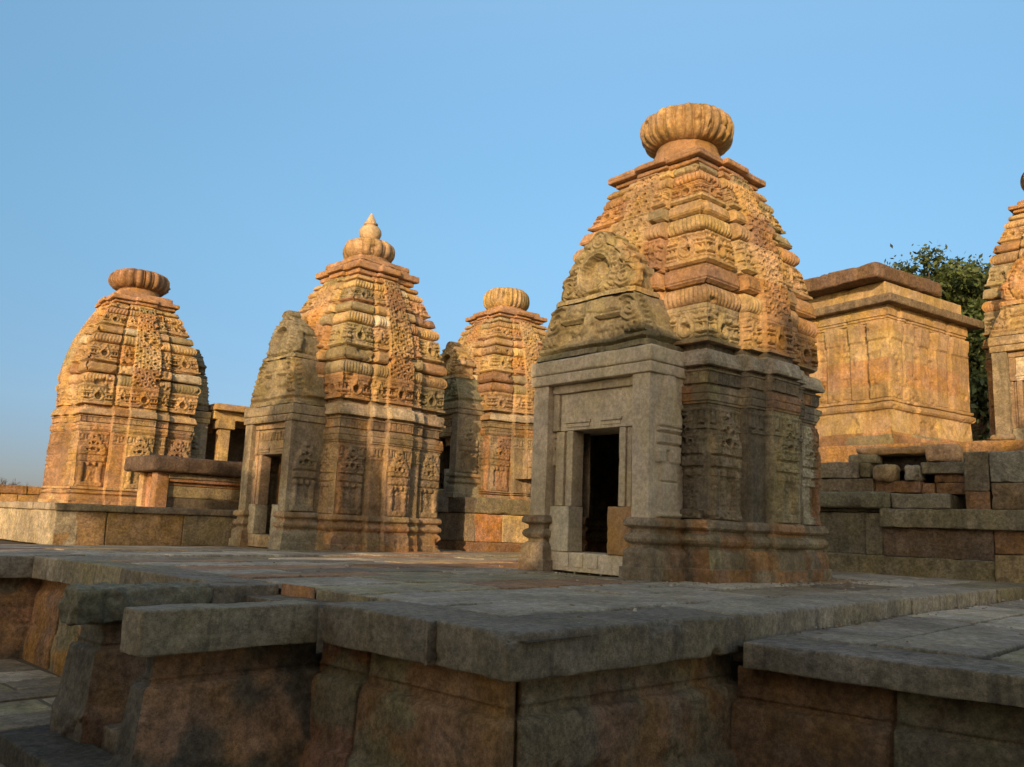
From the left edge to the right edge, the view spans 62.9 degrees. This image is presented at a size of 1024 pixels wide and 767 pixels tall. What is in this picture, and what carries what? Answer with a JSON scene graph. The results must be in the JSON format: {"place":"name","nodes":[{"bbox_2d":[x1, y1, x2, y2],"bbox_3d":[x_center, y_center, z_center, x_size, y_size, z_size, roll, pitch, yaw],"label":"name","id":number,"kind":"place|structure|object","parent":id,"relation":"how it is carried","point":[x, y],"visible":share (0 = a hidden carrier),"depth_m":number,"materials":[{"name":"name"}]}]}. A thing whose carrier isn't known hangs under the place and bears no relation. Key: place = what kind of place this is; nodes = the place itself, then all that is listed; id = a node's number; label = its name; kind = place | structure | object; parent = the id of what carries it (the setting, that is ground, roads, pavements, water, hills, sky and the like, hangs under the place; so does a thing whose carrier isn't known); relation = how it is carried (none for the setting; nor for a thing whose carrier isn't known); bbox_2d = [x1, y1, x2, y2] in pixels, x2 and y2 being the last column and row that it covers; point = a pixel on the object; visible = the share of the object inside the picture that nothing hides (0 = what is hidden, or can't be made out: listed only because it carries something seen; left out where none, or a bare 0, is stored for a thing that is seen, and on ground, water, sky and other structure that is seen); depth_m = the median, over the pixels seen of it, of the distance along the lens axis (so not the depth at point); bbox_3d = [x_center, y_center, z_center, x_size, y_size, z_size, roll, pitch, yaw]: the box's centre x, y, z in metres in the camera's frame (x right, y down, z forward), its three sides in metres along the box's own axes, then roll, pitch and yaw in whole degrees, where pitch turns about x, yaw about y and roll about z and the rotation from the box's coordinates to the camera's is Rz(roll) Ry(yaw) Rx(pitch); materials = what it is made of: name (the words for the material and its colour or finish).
{"place":"outdoors","nodes":[
{"label":"outdoors","id":0,"kind":"place"},
{"bbox_2d":[0,659,60,766],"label":"courtyard paving","id":1,"kind":"structure","parent":0,"point":[34,683],"depth_m":7.86,"materials":[{"name":"stone"}]},
{"bbox_2d":[49,581,278,747],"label":"stair flank wall","id":2,"kind":"structure","parent":1,"relation":"on","point":[101,674],"depth_m":5.94,"materials":[{"name":"stone"}]},
{"bbox_2d":[0,594,336,766],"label":"stair","id":3,"kind":"object","parent":1,"relation":"on","point":[41,746],"visible":0.16,"depth_m":5.66,"materials":[{"name":"stone"}]},
{"bbox_2d":[107,600,320,766],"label":"stair flank wall","id":4,"kind":"structure","parent":1,"relation":"on","point":[224,685],"depth_m":4.97,"materials":[{"name":"stone"}]},
{"bbox_2d":[205,403,249,500],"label":"columned hall","id":5,"kind":"structure","parent":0,"point":[226,431],"depth_m":23.70,"materials":[{"name":"stone"}]},
{"bbox_2d":[0,539,601,642],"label":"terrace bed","id":6,"kind":"object","parent":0,"point":[3,541],"depth_m":15.32,"materials":[{"name":"grey stone"}]},
{"bbox_2d":[0,501,236,545],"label":"platform","id":7,"kind":"structure","parent":6,"relation":"on","point":[60,523],"depth_m":15.78,"materials":[{"name":"stone"}]},
{"bbox_2d":[0,484,42,501],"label":"parapet","id":8,"kind":"structure","parent":7,"relation":"on","point":[25,493],"depth_m":25.00,"materials":[{"name":"stone"}]},
{"bbox_2d":[37,268,210,505],"bbox_3d":[-10.414,0.113,23.040,3.820,6.435,3.543,10,-12,-39],"label":"shrine","id":9,"kind":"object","parent":7,"relation":"on","point":[132,379],"visible":0.81,"depth_m":21.64,"materials":[{"name":"stone"}]},
{"bbox_2d":[124,455,242,509],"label":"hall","id":10,"kind":"structure","parent":7,"relation":"on","point":[185,482],"depth_m":18.77,"materials":[{"name":"stone"}]},
{"bbox_2d":[661,581,1023,661],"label":"kerb","id":11,"kind":"structure","parent":6,"relation":"on","point":[761,618],"depth_m":7.34,"materials":[{"name":"stone"}]},
{"bbox_2d":[819,450,1023,583],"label":"retaining wall","id":12,"kind":"structure","parent":6,"relation":"on","point":[931,526],"depth_m":13.37,"materials":[{"name":"stone"}]},
{"bbox_2d":[848,454,882,464],"bbox_3d":[6.222,1.346,14.702,0.484,0.187,0.514,-7,-13,43],"label":"broken stone","id":13,"kind":"object","parent":12,"relation":"on","point":[870,459],"visible":0.81,"depth_m":14.54,"materials":[{"name":"stone"}]},
{"bbox_2d":[873,464,899,482],"bbox_3d":[6.369,1.529,14.237,0.354,0.322,0.442,-7,-13,43],"label":"broken stone","id":14,"kind":"object","parent":12,"relation":"on","point":[889,473],"visible":0.97,"depth_m":14.09,"materials":[{"name":"stone"}]},
{"bbox_2d":[856,446,924,456],"bbox_3d":[6.767,1.201,14.621,1.354,0.202,0.720,-6,-12,39],"label":"broken slab","id":15,"kind":"object","parent":12,"relation":"on","point":[882,451],"depth_m":14.42,"materials":[{"name":"stone"}]},
{"bbox_2d":[904,465,925,480],"bbox_3d":[6.729,1.502,13.976,0.260,0.283,0.389,-7,-13,43],"label":"broken stone","id":16,"kind":"object","parent":12,"relation":"on","point":[913,473],"visible":0.91,"depth_m":13.85,"materials":[{"name":"stone"}]},
{"bbox_2d":[819,439,1023,462],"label":"foundation slab","id":17,"kind":"structure","parent":12,"relation":"on","point":[835,453],"depth_m":14.87,"materials":[{"name":"stone"}]},
{"bbox_2d":[804,262,983,446],"bbox_3d":[7.572,-0.246,17.922,3.538,3.557,3.265,9,-11,-33],"label":"cell shrine","id":18,"kind":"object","parent":17,"relation":"on","point":[892,344],"visible":0.73,"depth_m":16.60,"materials":[{"name":"stone"}]},
{"bbox_2d":[982,172,1023,439],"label":"shrine","id":19,"kind":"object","parent":17,"relation":"on","point":[1003,309],"visible":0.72,"depth_m":16.89,"materials":[{"name":"stone"}]},
{"bbox_2d":[924,444,963,462],"bbox_3d":[7.225,1.196,14.009,0.558,0.348,0.589,-3,-11,30],"label":"broken stone","id":20,"kind":"object","parent":12,"relation":"on","point":[944,453],"visible":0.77,"depth_m":13.79,"materials":[{"name":"stone"}]},
{"bbox_2d":[0,555,883,706],"bbox_3d":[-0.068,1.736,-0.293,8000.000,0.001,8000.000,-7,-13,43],"label":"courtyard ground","id":21,"kind":"structure","parent":0,"point":[734,666],"depth_m":9.52,"materials":[{"name":"grey stone"}]},
{"bbox_2d":[0,477,26,493],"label":"bare tree","id":22,"kind":"object","parent":21,"relation":"on","point":[3,482],"visible":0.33,"depth_m":55.06,"materials":[{"name":"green plant"}]},
{"bbox_2d":[0,555,266,675],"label":"terrace wall","id":23,"kind":"structure","parent":21,"relation":"on","point":[34,629],"depth_m":9.56,"materials":[{"name":"stone"}]},
{"bbox_2d":[299,601,743,766],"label":"terrace wall","id":24,"kind":"structure","parent":21,"relation":"on","point":[400,684],"depth_m":4.90,"materials":[{"name":"stone"}]},
{"bbox_2d":[730,634,1023,766],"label":"terrace wall","id":25,"kind":"structure","parent":21,"relation":"on","point":[804,702],"depth_m":5.05,"materials":[{"name":"stone"}]},
{"bbox_2d":[0,544,980,616],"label":"terrace","id":26,"kind":"structure","parent":0,"point":[417,577],"depth_m":8.66,"materials":[{"name":"stone"}]},
{"bbox_2d":[228,213,446,551],"bbox_3d":[-3.467,-0.207,18.030,3.306,7.415,3.794,-7,-13,44],"label":"shrine","id":27,"kind":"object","parent":26,"relation":"on","point":[343,445],"visible":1,"depth_m":16.79,"materials":[{"name":"stone"}]},
{"bbox_2d":[436,497,529,551],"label":"platform","id":28,"kind":"structure","parent":26,"relation":"on","point":[480,524],"depth_m":19.61,"materials":[{"name":"stone"}]},
{"bbox_2d":[437,287,546,500],"bbox_3d":[-0.411,0.253,21.995,3.646,5.630,3.206,9,-12,-36],"label":"shrine","id":29,"kind":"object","parent":28,"relation":"on","point":[489,358],"visible":0.66,"depth_m":20.62,"materials":[{"name":"stone"}]},
{"bbox_2d":[518,102,832,582],"bbox_3d":[2.289,-0.692,11.578,3.609,6.509,3.232,11,-13,-40],"label":"shrine","id":30,"kind":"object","parent":26,"relation":"on","point":[678,388],"visible":1,"depth_m":10.35,"materials":[{"name":"stone"}]},
{"bbox_2d":[0,0,1023,486],"label":"sky","id":31,"kind":"structure","parent":0,"point":[231,152],"materials":[{"name":"blue"}]},
{"bbox_2d":[520,470,965,512],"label":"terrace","id":32,"kind":"structure","parent":0,"point":[964,500],"depth_m":22.14,"materials":[{"name":"brown stone"}]},
{"bbox_2d":[884,241,991,361],"bbox_3d":[13.947,-0.259,27.259,5.938,8.788,5.981,-7,-13,43],"label":"leafy tree","id":33,"kind":"object","parent":32,"relation":"on","point":[963,286],"visible":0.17,"depth_m":26.63,"materials":[{"name":"green plant"}]},
{"bbox_2d":[968,342,989,440],"bbox_3d":[14.659,1.226,26.488,4.590,5.670,5.053,6,-10,-22],"label":"leafy tree","id":34,"kind":"object","parent":32,"relation":"on","point":[979,401],"visible":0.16,"depth_m":25.87,"materials":[{"name":"green plant"}]},
{"bbox_2d":[790,600,1023,662],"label":"terrace","id":35,"kind":"structure","parent":0,"point":[987,633],"depth_m":6.43,"materials":[{"name":"stone"}]},
{"bbox_2d":[255,560,1022,641],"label":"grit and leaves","id":36,"kind":"object","parent":35,"relation":"on","point":[800,581],"visible":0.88,"depth_m":8.99,"materials":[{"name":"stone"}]}
]}

